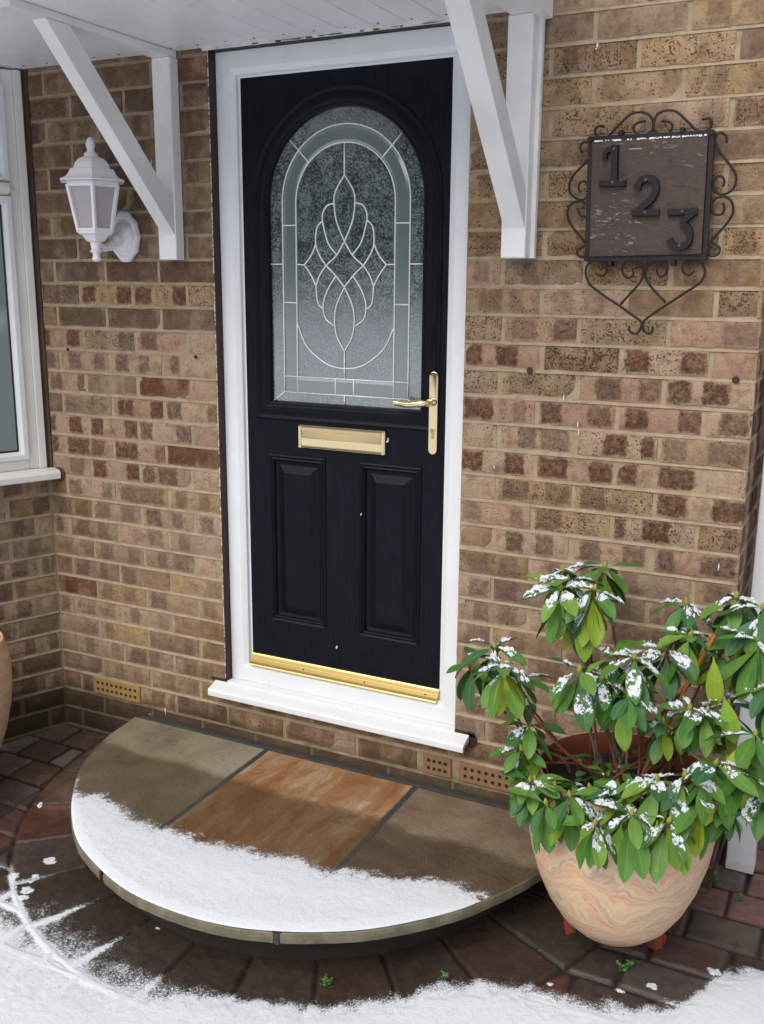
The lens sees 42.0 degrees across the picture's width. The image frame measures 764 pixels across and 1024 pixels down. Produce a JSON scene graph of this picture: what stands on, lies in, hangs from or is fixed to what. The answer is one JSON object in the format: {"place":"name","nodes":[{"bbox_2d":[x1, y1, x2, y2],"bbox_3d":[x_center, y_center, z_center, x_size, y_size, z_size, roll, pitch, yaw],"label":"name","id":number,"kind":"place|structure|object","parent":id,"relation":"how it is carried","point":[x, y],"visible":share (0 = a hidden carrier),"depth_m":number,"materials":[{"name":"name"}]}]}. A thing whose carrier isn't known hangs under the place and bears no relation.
{"place":"outdoors","nodes":[
{"label":"outdoors","id":0,"kind":"place"},
{"bbox_2d":[0,725,763,1016],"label":"paving","id":1,"kind":"structure","parent":0,"point":[521,939],"depth_m":2.60,"materials":[{"name":"brown brick"}]},
{"bbox_2d":[0,632,11,747],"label":"plant pot","id":2,"kind":"object","parent":1,"relation":"on","point":[5,682],"visible":1,"depth_m":3.25,"materials":[{"name":"stone"}]},
{"bbox_2d":[71,714,541,960],"bbox_3d":[-0.344,0.994,2.913,1.665,0.175,0.896,7,14,26],"label":"doorstep","id":3,"kind":"object","parent":1,"relation":"on","point":[236,791],"visible":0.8,"depth_m":2.93,"materials":[{"name":"grey stone"}]},
{"bbox_2d":[71,778,488,931],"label":"snow on step","id":4,"kind":"structure","parent":3,"relation":"on","point":[182,875],"depth_m":2.60,"materials":[{"name":"white snow"}]},
{"bbox_2d":[320,973,332,986],"bbox_3d":[-0.137,1.158,2.452,0.032,0.028,0.035,0,13,-1],"label":"weed","id":5,"kind":"object","parent":1,"relation":"on","point":[326,981],"visible":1,"depth_m":2.45,"materials":[{"name":"green plant"}]},
{"bbox_2d":[0,857,763,1023],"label":"snow cover","id":6,"kind":"object","parent":1,"relation":"on","point":[57,998],"visible":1,"depth_m":2.39,"materials":[{"name":"white snow"}]},
{"bbox_2d":[440,970,448,980],"bbox_3d":[0.157,1.153,2.472,0.022,0.023,0.027,0,13,-1],"label":"weed","id":7,"kind":"object","parent":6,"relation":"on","point":[444,976],"visible":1,"depth_m":2.47,"materials":[{"name":"green plant"}]},
{"bbox_2d":[563,918,575,934],"bbox_3d":[0.500,1.096,2.651,0.033,0.036,0.045,-1,13,-4],"label":"pot foot","id":8,"kind":"object","parent":1,"relation":"on","point":[569,928],"visible":0.46,"depth_m":2.63},
{"bbox_2d":[529,731,715,946],"bbox_3d":[0.602,0.858,2.540,0.467,0.449,0.467,7,14,26],"label":"plant pot","id":9,"kind":"object","parent":1,"relation":"on","point":[607,906],"visible":0.28,"depth_m":2.39,"materials":[{"name":"stone"}]},
{"bbox_2d":[446,561,763,883],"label":"rhododendron shrub","id":10,"kind":"object","parent":9,"relation":"in","point":[624,712],"visible":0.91,"depth_m":2.32,"materials":[{"name":"green plant"}]},
{"bbox_2d":[467,561,763,854],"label":"snow on leaves","id":11,"kind":"structure","parent":10,"relation":"on","point":[631,692],"depth_m":2.31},
{"bbox_2d":[616,959,633,971],"bbox_3d":[0.611,1.139,2.492,0.042,0.032,0.034,-3,13,-14],"label":"weed","id":12,"kind":"object","parent":1,"relation":"on","point":[626,965],"visible":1,"depth_m":2.49,"materials":[{"name":"green plant"}]},
{"bbox_2d":[646,933,666,949],"bbox_3d":[0.714,1.110,2.589,0.043,0.036,0.036,-10,17,-39],"label":"pot foot","id":13,"kind":"object","parent":1,"relation":"on","point":[657,943],"visible":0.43,"depth_m":2.58},
{"bbox_2d":[712,870,722,885],"bbox_3d":[0.947,1.046,2.836,0.048,0.038,0.046,-11,17,-41],"label":"weed","id":14,"kind":"object","parent":1,"relation":"on","point":[715,875],"visible":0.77,"depth_m":2.84,"materials":[{"name":"green plant"}]},
{"bbox_2d":[734,893,744,901],"bbox_3d":[0.991,1.071,2.756,0.033,0.023,0.024,-12,18,-44],"label":"weed","id":15,"kind":"object","parent":1,"relation":"on","point":[738,898],"visible":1,"depth_m":2.76,"materials":[{"name":"green plant"}]},
{"bbox_2d":[725,461,763,874],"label":"white post","id":16,"kind":"object","parent":1,"relation":"on","point":[741,855],"visible":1,"depth_m":2.81,"materials":[{"name":"plastic"}]},
{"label":"ground","id":17,"kind":"structure","parent":0,"visible":0},
{"bbox_2d":[0,0,763,892],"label":"brick wall","id":18,"kind":"structure","parent":17,"relation":"on","point":[594,430],"depth_m":2.85,"materials":[{"name":"brown brick"}]},
{"bbox_2d":[0,69,64,485],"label":"bay window","id":19,"kind":"structure","parent":18,"relation":"attached to","point":[26,452],"depth_m":3.44,"materials":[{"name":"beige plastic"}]},
{"bbox_2d":[60,137,140,261],"bbox_3d":[-0.891,-0.977,3.124,0.215,0.374,0.249,7,14,26],"label":"wall lantern","id":20,"kind":"object","parent":18,"relation":"attached to","point":[92,180],"depth_m":3.07,"materials":[{"name":"white metal"}]},
{"bbox_2d":[0,0,552,259],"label":"door canopy","id":21,"kind":"object","parent":18,"relation":"attached to","point":[73,39],"visible":1,"depth_m":2.63,"materials":[{"name":"plastic"}]},
{"bbox_2d":[208,22,476,752],"bbox_3d":[-0.133,-0.342,3.045,0.986,2.068,0.146,7,14,26],"label":"door frame","id":22,"kind":"structure","parent":18,"relation":"attached to","point":[340,175],"depth_m":3.06,"materials":[{"name":"white plastic"}]},
{"bbox_2d":[240,57,452,688],"bbox_3d":[-0.116,-0.369,3.084,0.708,1.876,0.053,7,14,26],"label":"door leaf","id":23,"kind":"structure","parent":22,"relation":"in","point":[346,172],"depth_m":3.04,"materials":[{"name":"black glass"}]},
{"bbox_2d":[566,109,737,334],"bbox_3d":[0.661,-0.719,2.493,0.418,0.543,0.048,7,14,26],"label":"house number sign","id":24,"kind":"object","parent":18,"relation":"attached to","point":[649,193],"visible":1,"depth_m":2.47,"materials":[{"name":"stone"}]}
]}

